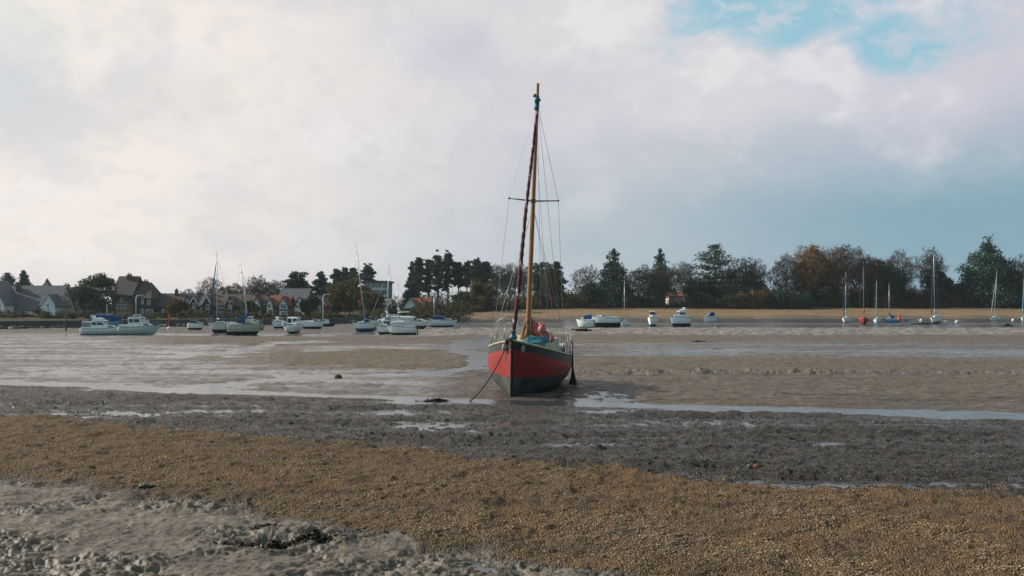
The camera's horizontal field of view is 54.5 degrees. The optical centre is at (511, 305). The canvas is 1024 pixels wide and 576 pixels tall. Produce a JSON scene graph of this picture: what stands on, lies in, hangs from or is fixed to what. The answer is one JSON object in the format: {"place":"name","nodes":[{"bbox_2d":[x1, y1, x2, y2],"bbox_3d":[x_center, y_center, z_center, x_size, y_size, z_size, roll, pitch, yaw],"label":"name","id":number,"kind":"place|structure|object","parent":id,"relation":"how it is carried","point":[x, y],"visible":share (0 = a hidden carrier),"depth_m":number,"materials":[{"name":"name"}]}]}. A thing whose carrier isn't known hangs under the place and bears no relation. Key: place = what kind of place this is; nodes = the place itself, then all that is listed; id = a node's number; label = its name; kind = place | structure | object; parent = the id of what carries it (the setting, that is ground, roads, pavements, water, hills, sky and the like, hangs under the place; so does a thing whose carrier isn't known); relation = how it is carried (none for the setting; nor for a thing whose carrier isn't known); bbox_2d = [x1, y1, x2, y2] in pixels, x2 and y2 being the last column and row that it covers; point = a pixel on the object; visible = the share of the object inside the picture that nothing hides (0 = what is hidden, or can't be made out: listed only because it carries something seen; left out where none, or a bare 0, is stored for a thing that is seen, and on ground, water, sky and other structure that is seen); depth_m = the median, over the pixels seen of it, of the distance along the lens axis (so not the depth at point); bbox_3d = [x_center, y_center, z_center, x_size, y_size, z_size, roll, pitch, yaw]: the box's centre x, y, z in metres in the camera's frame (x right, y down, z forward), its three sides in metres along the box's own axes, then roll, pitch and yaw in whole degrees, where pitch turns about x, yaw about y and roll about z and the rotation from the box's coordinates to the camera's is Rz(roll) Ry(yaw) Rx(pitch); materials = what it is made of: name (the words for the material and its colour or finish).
{"place":"outdoors","nodes":[
{"label":"outdoors","id":0,"kind":"place"},
{"bbox_2d":[14,270,32,284],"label":"conifer tree","id":1,"kind":"object","parent":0,"point":[23,277],"visible":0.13,"depth_m":257.51,"materials":[{"name":"green plant"}]},
{"bbox_2d":[0,305,1023,575],"bbox_3d":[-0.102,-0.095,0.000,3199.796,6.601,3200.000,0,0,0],"label":"mudflat","id":2,"kind":"structure","parent":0,"point":[908,369],"depth_m":19.16,"materials":[{"name":"mud"},{"name":"gravel"},{"name":"sand"}]},
{"bbox_2d":[0,281,17,315],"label":"house","id":3,"kind":"structure","parent":2,"relation":"on","point":[8,299],"depth_m":198.99,"materials":[{"name":"stone"}]},
{"bbox_2d":[11,284,77,316],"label":"house","id":4,"kind":"structure","parent":2,"relation":"on","point":[52,299],"depth_m":202.32,"materials":[{"name":"stone"}]},
{"bbox_2d":[65,272,118,314],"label":"evergreen tree","id":5,"kind":"object","parent":2,"relation":"on","point":[88,294],"visible":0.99,"depth_m":202.94,"materials":[{"name":"green plant"}]},
{"bbox_2d":[79,315,121,334],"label":"motor boat","id":6,"kind":"object","parent":2,"relation":"on","point":[97,326],"visible":0.8,"depth_m":102.09,"materials":[{"name":"white plastic"}]},
{"bbox_2d":[90,314,123,326],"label":"sailing boat","id":7,"kind":"object","parent":2,"relation":"on","point":[115,320],"visible":0.38,"depth_m":120.74,"materials":[{"name":"blue fabric"}]},
{"bbox_2d":[112,273,160,314],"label":"house","id":8,"kind":"structure","parent":2,"relation":"on","point":[130,288],"depth_m":208.15,"materials":[{"name":"brick"}]},
{"bbox_2d":[117,317,166,334],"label":"motor boat","id":9,"kind":"object","parent":2,"relation":"on","point":[137,326],"visible":0.96,"depth_m":101.54,"materials":[{"name":"white plastic"}]},
{"bbox_2d":[164,297,190,314],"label":"oak tree","id":10,"kind":"object","parent":2,"relation":"on","point":[176,305],"visible":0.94,"depth_m":196.80,"materials":[{"name":"brown plant"}]},
{"bbox_2d":[0,321,357,328],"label":"rock toe","id":11,"kind":"object","parent":2,"relation":"on","point":[68,326],"visible":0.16,"depth_m":130.05,"materials":[{"name":"stone"}]},
{"bbox_2d":[155,289,204,315],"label":"terrace house","id":12,"kind":"structure","parent":2,"relation":"on","point":[193,300],"depth_m":210.86,"materials":[{"name":"brick"}]},
{"bbox_2d":[195,277,225,293],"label":"bare tree","id":13,"kind":"object","parent":2,"relation":"on","point":[210,288],"visible":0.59,"depth_m":261.33,"materials":[{"name":"grey plant"}]},
{"bbox_2d":[207,255,235,332],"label":"sailing boat","id":14,"kind":"object","parent":2,"relation":"on","point":[217,327],"visible":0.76,"depth_m":106.09,"materials":[{"name":"white"}]},
{"bbox_2d":[197,292,249,316],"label":"terrace house","id":15,"kind":"structure","parent":2,"relation":"on","point":[203,305],"depth_m":206.00,"materials":[{"name":"brick"}]},
{"bbox_2d":[0,316,459,326],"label":"sea wall","id":16,"kind":"structure","parent":2,"relation":"on","point":[75,323],"depth_m":141.46,"materials":[{"name":"stone"}]},
{"bbox_2d":[218,283,249,293],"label":"bare tree","id":17,"kind":"object","parent":2,"relation":"on","point":[238,289],"visible":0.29,"depth_m":264.62,"materials":[{"name":"grey plant"}]},
{"bbox_2d":[0,307,472,321],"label":"garden shrubs","id":18,"kind":"object","parent":2,"relation":"on","point":[41,314],"visible":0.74,"depth_m":180.05,"materials":[{"name":"green plant"}]},
{"bbox_2d":[225,266,262,334],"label":"sailing boat","id":19,"kind":"object","parent":2,"relation":"on","point":[242,326],"visible":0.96,"depth_m":101.10,"materials":[{"name":"white plastic"}]},
{"bbox_2d":[239,300,260,315],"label":"evergreen tree","id":20,"kind":"object","parent":2,"relation":"on","point":[250,308],"visible":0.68,"depth_m":194.91,"materials":[{"name":"green plant"}]},
{"bbox_2d":[241,275,273,294],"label":"bare tree","id":21,"kind":"object","parent":2,"relation":"on","point":[253,288],"visible":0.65,"depth_m":260.77,"materials":[{"name":"grey plant"}]},
{"bbox_2d":[246,292,296,316],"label":"terrace house","id":22,"kind":"structure","parent":2,"relation":"on","point":[275,304],"depth_m":201.85,"materials":[{"name":"red brick"}]},
{"bbox_2d":[266,280,284,294],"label":"bare tree","id":23,"kind":"object","parent":2,"relation":"on","point":[275,287],"visible":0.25,"depth_m":269.04,"materials":[{"name":"grey plant"}]},
{"bbox_2d":[188,529,379,549],"bbox_3d":[-2.757,2.862,12.035,2.389,0.328,0.458,0,0,7],"label":"seaweed","id":24,"kind":"object","parent":2,"relation":"on","point":[275,543],"visible":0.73,"depth_m":12.01,"materials":[{"name":"black plant"}]},
{"bbox_2d":[279,288,313,314],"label":"house","id":25,"kind":"structure","parent":2,"relation":"on","point":[298,294],"depth_m":218.52,"materials":[{"name":"grey brick"}]},
{"bbox_2d":[282,271,313,287],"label":"cedar tree","id":26,"kind":"object","parent":2,"relation":"on","point":[296,280],"visible":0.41,"depth_m":231.00,"materials":[{"name":"green plant"}]},
{"bbox_2d":[299,295,320,315],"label":"evergreen tree","id":27,"kind":"object","parent":2,"relation":"on","point":[309,305],"visible":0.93,"depth_m":204.03,"materials":[{"name":"green plant"}]},
{"bbox_2d":[301,318,324,328],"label":"motor boat","id":28,"kind":"object","parent":2,"relation":"on","point":[316,324],"visible":0.81,"depth_m":124.14,"materials":[{"name":"white plastic"}]},
{"bbox_2d":[311,271,333,296],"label":"cedar tree","id":29,"kind":"object","parent":2,"relation":"on","point":[319,283],"visible":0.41,"depth_m":239.18,"materials":[{"name":"green plant"}]},
{"bbox_2d":[317,295,332,313],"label":"house","id":30,"kind":"structure","parent":2,"relation":"on","point":[325,305],"depth_m":212.05,"materials":[{"name":"grey brick"}]},
{"bbox_2d":[325,273,372,315],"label":"broadleaf tree","id":31,"kind":"object","parent":2,"relation":"on","point":[348,302],"visible":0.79,"depth_m":211.72,"materials":[{"name":"green plant"}]},
{"bbox_2d":[352,244,374,331],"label":"sailing boat","id":32,"kind":"object","parent":2,"relation":"on","point":[365,325],"visible":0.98,"depth_m":110.16,"materials":[{"name":"blue"}]},
{"bbox_2d":[356,263,377,286],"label":"pine tree","id":33,"kind":"object","parent":2,"relation":"on","point":[368,271],"visible":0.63,"depth_m":265.43,"materials":[{"name":"green plant"}]},
{"bbox_2d":[358,290,384,315],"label":"broadleaf tree","id":34,"kind":"object","parent":2,"relation":"on","point":[371,302],"visible":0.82,"depth_m":203.59,"materials":[{"name":"green plant"}]},
{"bbox_2d":[362,281,393,313],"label":"apartment block","id":35,"kind":"structure","parent":2,"relation":"on","point":[375,286],"depth_m":250.00,"materials":[{"name":"white concrete"}]},
{"bbox_2d":[376,320,390,334],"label":"motor boat","id":36,"kind":"object","parent":2,"relation":"on","point":[382,327],"visible":0.77,"depth_m":102.41,"materials":[{"name":"white plastic"}]},
{"bbox_2d":[370,268,399,328],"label":"sailing boat","id":37,"kind":"object","parent":2,"relation":"on","point":[380,321],"visible":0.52,"depth_m":123.68,"materials":[{"name":"white"}]},
{"bbox_2d":[401,261,421,306],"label":"conifer tree","id":38,"kind":"object","parent":2,"relation":"on","point":[410,292],"visible":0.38,"depth_m":264.76,"materials":[{"name":"green plant"}]},
{"bbox_2d":[398,316,431,328],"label":"motor boat","id":39,"kind":"object","parent":2,"relation":"on","point":[416,322],"visible":0.59,"depth_m":126.61,"materials":[{"name":"white plastic"}]},
{"bbox_2d":[403,296,431,308],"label":"cottage","id":40,"kind":"structure","parent":2,"relation":"on","point":[411,302],"depth_m":227.44,"materials":[{"name":"orange tile"}]},
{"bbox_2d":[411,257,426,297],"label":"pine tree","id":41,"kind":"object","parent":2,"relation":"on","point":[418,264],"visible":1,"depth_m":261.27,"materials":[{"name":"green plant"}]},
{"bbox_2d":[421,259,434,297],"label":"pine tree","id":42,"kind":"object","parent":2,"relation":"on","point":[427,280],"visible":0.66,"depth_m":265.10,"materials":[{"name":"green plant"}]},
{"bbox_2d":[426,249,446,303],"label":"pine tree","id":43,"kind":"object","parent":2,"relation":"on","point":[437,280],"visible":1,"depth_m":259.53,"materials":[{"name":"green plant"}]},
{"bbox_2d":[428,315,457,326],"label":"motor boat","id":44,"kind":"object","parent":2,"relation":"on","point":[439,321],"visible":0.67,"depth_m":140.50,"materials":[{"name":"white plastic"}]},
{"bbox_2d":[440,249,459,305],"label":"pine tree","id":45,"kind":"object","parent":2,"relation":"on","point":[448,263],"visible":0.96,"depth_m":261.65,"materials":[{"name":"green plant"}]},
{"bbox_2d":[450,261,469,292],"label":"pine tree","id":46,"kind":"object","parent":2,"relation":"on","point":[458,277],"visible":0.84,"depth_m":264.65,"materials":[{"name":"green plant"}]},
{"bbox_2d":[451,291,471,305],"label":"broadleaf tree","id":47,"kind":"object","parent":2,"relation":"on","point":[462,296],"visible":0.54,"depth_m":238.51,"materials":[{"name":"green plant"}]},
{"bbox_2d":[461,257,487,298],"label":"pine tree","id":48,"kind":"object","parent":2,"relation":"on","point":[476,268],"visible":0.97,"depth_m":257.52,"materials":[{"name":"green plant"}]},
{"bbox_2d":[468,280,499,309],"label":"broadleaf tree","id":49,"kind":"object","parent":2,"relation":"on","point":[486,293],"visible":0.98,"depth_m":236.52,"materials":[{"name":"green plant"}]},
{"bbox_2d":[481,261,495,284],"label":"pine tree","id":50,"kind":"object","parent":2,"relation":"on","point":[487,265],"visible":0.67,"depth_m":259.91,"materials":[{"name":"green plant"}]},
{"bbox_2d":[486,263,510,302],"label":"bare tree","id":51,"kind":"object","parent":2,"relation":"on","point":[497,285],"visible":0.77,"depth_m":260.47,"materials":[{"name":"grey plant"}]},
{"bbox_2d":[498,262,523,299],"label":"bare tree","id":52,"kind":"object","parent":2,"relation":"on","point":[510,273],"visible":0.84,"depth_m":260.98,"materials":[{"name":"grey plant"}]},
{"bbox_2d":[102,285,928,310],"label":"wood","id":53,"kind":"object","parent":2,"relation":"on","point":[433,297],"visible":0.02,"depth_m":308.41,"materials":[{"name":"green plant"}]},
{"bbox_2d":[512,265,537,296],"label":"bare tree","id":54,"kind":"object","parent":2,"relation":"on","point":[524,283],"visible":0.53,"depth_m":261.18,"materials":[{"name":"grey plant"}]},
{"bbox_2d":[487,83,571,396],"bbox_3d":[0.881,-2.248,34.768,2.813,10.842,7.982,4,1,10],"label":"sailing yacht","id":55,"kind":"object","parent":2,"relation":"on","point":[526,367],"visible":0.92,"depth_m":32.89,"materials":[{"name":"red wood"}]},
{"bbox_2d":[524,335,548,346],"bbox_3d":[0.816,1.158,33.287,0.781,0.365,0.850,0,0,10],"label":"tarpaulin","id":56,"kind":"object","parent":55,"relation":"on","point":[531,339],"visible":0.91,"depth_m":33.09,"materials":[{"name":"blue fabric"}]},
{"bbox_2d":[532,261,550,294],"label":"cedar tree","id":57,"kind":"object","parent":2,"relation":"on","point":[538,273],"visible":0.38,"depth_m":266.58,"materials":[{"name":"green plant"}]},
{"bbox_2d":[539,263,559,298],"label":"oak tree","id":58,"kind":"object","parent":2,"relation":"on","point":[553,277],"visible":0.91,"depth_m":252.09,"materials":[{"name":"green plant"}]},
{"bbox_2d":[550,261,568,297],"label":"cedar tree","id":59,"kind":"object","parent":2,"relation":"on","point":[560,291],"visible":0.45,"depth_m":261.11,"materials":[{"name":"green plant"}]},
{"bbox_2d":[560,292,588,307],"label":"bush","id":60,"kind":"object","parent":2,"relation":"on","point":[571,300],"visible":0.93,"depth_m":250.73,"materials":[{"name":"green plant"}]},
{"bbox_2d":[567,266,602,292],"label":"bare tree","id":61,"kind":"object","parent":2,"relation":"on","point":[587,277],"visible":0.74,"depth_m":261.02,"materials":[{"name":"grey plant"}]},
{"bbox_2d":[576,315,594,327],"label":"motor boat","id":62,"kind":"object","parent":2,"relation":"on","point":[586,321],"visible":0.94,"depth_m":135.66,"materials":[{"name":"white plastic"}]},
{"bbox_2d":[575,282,599,302],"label":"evergreen tree","id":63,"kind":"object","parent":2,"relation":"on","point":[590,288],"visible":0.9,"depth_m":256.08,"materials":[{"name":"green plant"}]},
{"bbox_2d":[589,313,619,326],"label":"motor boat","id":64,"kind":"object","parent":2,"relation":"on","point":[602,320],"visible":0.86,"depth_m":140.40,"materials":[{"name":"white plastic"}]},
{"bbox_2d":[591,248,637,307],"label":"conifer tree","id":65,"kind":"object","parent":2,"relation":"on","point":[614,272],"visible":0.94,"depth_m":256.58,"materials":[{"name":"green plant"}]},
{"bbox_2d":[626,264,660,301],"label":"bare tree","id":66,"kind":"object","parent":2,"relation":"on","point":[640,279],"visible":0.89,"depth_m":260.44,"materials":[{"name":"grey plant"}]},
{"bbox_2d":[646,248,672,304],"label":"conifer tree","id":67,"kind":"object","parent":2,"relation":"on","point":[659,258],"visible":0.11,"depth_m":284.20,"materials":[{"name":"green plant"}]},
{"bbox_2d":[644,261,684,303],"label":"bare tree","id":68,"kind":"object","parent":2,"relation":"on","point":[664,284],"visible":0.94,"depth_m":259.66,"materials":[{"name":"plant"}]},
{"bbox_2d":[669,307,690,326],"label":"motor boat","id":69,"kind":"object","parent":2,"relation":"on","point":[680,319],"visible":0.97,"depth_m":142.37,"materials":[{"name":"white plastic"}]},
{"bbox_2d":[671,261,695,300],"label":"bare tree","id":70,"kind":"object","parent":2,"relation":"on","point":[683,274],"visible":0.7,"depth_m":265.04,"materials":[{"name":"grey plant"}]},
{"bbox_2d":[678,275,714,304],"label":"evergreen tree","id":71,"kind":"object","parent":2,"relation":"on","point":[696,287],"visible":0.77,"depth_m":260.95,"materials":[{"name":"green plant"}]},
{"bbox_2d":[377,285,1019,316],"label":"scrub","id":72,"kind":"object","parent":2,"relation":"on","point":[511,304],"visible":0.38,"depth_m":260.87,"materials":[{"name":"green plant"}]},
{"bbox_2d":[676,243,752,305],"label":"cedar tree","id":73,"kind":"object","parent":2,"relation":"on","point":[722,273],"visible":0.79,"depth_m":261.05,"materials":[{"name":"green plant"}]},
{"bbox_2d":[718,292,738,308],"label":"bush","id":74,"kind":"object","parent":2,"relation":"on","point":[728,301],"visible":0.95,"depth_m":254.42,"materials":[{"name":"green plant"}]},
{"bbox_2d":[715,272,742,301],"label":"evergreen tree","id":75,"kind":"object","parent":2,"relation":"on","point":[734,282],"visible":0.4,"depth_m":262.19,"materials":[{"name":"green plant"}]},
{"bbox_2d":[734,292,749,308],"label":"bush","id":76,"kind":"object","parent":2,"relation":"on","point":[741,296],"visible":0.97,"depth_m":254.64,"materials":[{"name":"plant"}]},
{"bbox_2d":[725,255,762,293],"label":"bare tree","id":77,"kind":"object","parent":2,"relation":"on","point":[746,275],"visible":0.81,"depth_m":263.14,"materials":[{"name":"grey plant"}]},
{"bbox_2d":[743,290,763,308],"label":"bush","id":78,"kind":"object","parent":2,"relation":"on","point":[752,303],"visible":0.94,"depth_m":254.13,"materials":[{"name":"plant"}]},
{"bbox_2d":[747,258,770,292],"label":"bare tree","id":79,"kind":"object","parent":2,"relation":"on","point":[762,273],"visible":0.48,"depth_m":267.08,"materials":[{"name":"grey plant"}]},
{"bbox_2d":[754,287,777,307],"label":"bush","id":80,"kind":"object","parent":2,"relation":"on","point":[765,294],"visible":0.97,"depth_m":254.30,"materials":[{"name":"plant"}]},
{"bbox_2d":[767,287,788,308],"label":"bush","id":81,"kind":"object","parent":2,"relation":"on","point":[779,295],"visible":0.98,"depth_m":253.82,"materials":[{"name":"green plant"}]},
{"bbox_2d":[765,251,806,297],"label":"bare tree","id":82,"kind":"object","parent":2,"relation":"on","point":[786,277],"visible":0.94,"depth_m":263.85,"materials":[{"name":"plant"}]},
{"bbox_2d":[780,290,799,308],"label":"bush","id":83,"kind":"object","parent":2,"relation":"on","point":[790,304],"visible":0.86,"depth_m":253.91,"materials":[{"name":"plant"}]},
{"bbox_2d":[573,297,1023,307],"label":"undergrowth","id":84,"kind":"object","parent":2,"relation":"on","point":[870,303],"visible":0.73,"depth_m":260.31,"materials":[{"name":"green plant"}]},
{"bbox_2d":[791,291,814,308],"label":"bush","id":85,"kind":"object","parent":2,"relation":"on","point":[801,301],"visible":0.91,"depth_m":253.90,"materials":[{"name":"green plant"}]},
{"bbox_2d":[790,242,833,300],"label":"oak tree","id":86,"kind":"object","parent":2,"relation":"on","point":[806,258],"visible":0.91,"depth_m":262.78,"materials":[{"name":"brown plant"}]},
{"bbox_2d":[813,244,858,294],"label":"oak tree","id":87,"kind":"object","parent":2,"relation":"on","point":[833,277],"visible":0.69,"depth_m":262.47,"materials":[{"name":"brown plant"}]},
{"bbox_2d":[831,241,873,298],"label":"oak tree","id":88,"kind":"object","parent":2,"relation":"on","point":[853,272],"visible":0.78,"depth_m":262.98,"materials":[{"name":"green plant"}]},
{"bbox_2d":[854,253,886,299],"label":"oak tree","id":89,"kind":"object","parent":2,"relation":"on","point":[872,262],"visible":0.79,"depth_m":263.06,"materials":[{"name":"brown plant"}]},
{"bbox_2d":[868,259,911,301],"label":"evergreen tree","id":90,"kind":"object","parent":2,"relation":"on","point":[893,279],"visible":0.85,"depth_m":261.69,"materials":[{"name":"green plant"}]},
{"bbox_2d":[883,247,921,306],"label":"bare tree","id":91,"kind":"object","parent":2,"relation":"on","point":[906,265],"visible":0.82,"depth_m":263.81,"materials":[{"name":"grey plant"}]},
{"bbox_2d":[915,247,950,294],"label":"bare tree","id":92,"kind":"object","parent":2,"relation":"on","point":[931,263],"visible":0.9,"depth_m":263.94,"materials":[{"name":"brown plant"}]},
{"bbox_2d":[930,237,941,322],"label":"sailing boat","id":93,"kind":"object","parent":2,"relation":"on","point":[935,319],"visible":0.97,"depth_m":164.21,"materials":[{"name":"white"}]},
{"bbox_2d":[924,271,954,297],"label":"evergreen tree","id":94,"kind":"object","parent":2,"relation":"on","point":[947,283],"visible":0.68,"depth_m":263.26,"materials":[{"name":"green plant"}]},
{"bbox_2d":[946,281,978,302],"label":"evergreen tree","id":95,"kind":"object","parent":2,"relation":"on","point":[962,289],"visible":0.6,"depth_m":262.45,"materials":[{"name":"green plant"}]},
{"bbox_2d":[952,234,1023,308],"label":"conifer tree","id":96,"kind":"object","parent":2,"relation":"on","point":[989,265],"visible":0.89,"depth_m":260.75,"materials":[{"name":"green plant"}]},
{"bbox_2d":[1003,254,1023,295],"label":"bare tree","id":97,"kind":"object","parent":2,"relation":"on","point":[1019,265],"visible":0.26,"depth_m":263.76,"materials":[{"name":"grey plant"}]},
{"bbox_2d":[0,319,1023,573],"bbox_3d":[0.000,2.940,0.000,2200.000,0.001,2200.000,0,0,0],"label":"water","id":98,"kind":"structure","parent":0,"point":[476,361],"depth_m":36.34,"materials":[{"name":"grey liquid"}]},
{"bbox_2d":[187,320,203,329],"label":"motor boat","id":99,"kind":"object","parent":98,"relation":"on","point":[194,325],"visible":0.98,"depth_m":121.63,"materials":[{"name":"white plastic"}]},
{"bbox_2d":[282,317,302,333],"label":"motor boat","id":100,"kind":"object","parent":98,"relation":"on","point":[293,325],"visible":0.96,"depth_m":104.87,"materials":[{"name":"white plastic"}]},
{"bbox_2d":[386,321,419,334],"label":"motor boat","id":101,"kind":"object","parent":98,"relation":"on","point":[397,328],"visible":0.94,"depth_m":100.33,"materials":[{"name":"white plastic"}]},
{"bbox_2d":[0,385,1023,575],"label":"gravel","id":102,"kind":"structure","parent":0,"point":[743,541],"depth_m":14.49,"materials":[{"name":"gravel"}]},
{"bbox_2d":[0,0,1023,304],"label":"sky","id":103,"kind":"structure","parent":0,"point":[152,140],"materials":[{"name":"white"}]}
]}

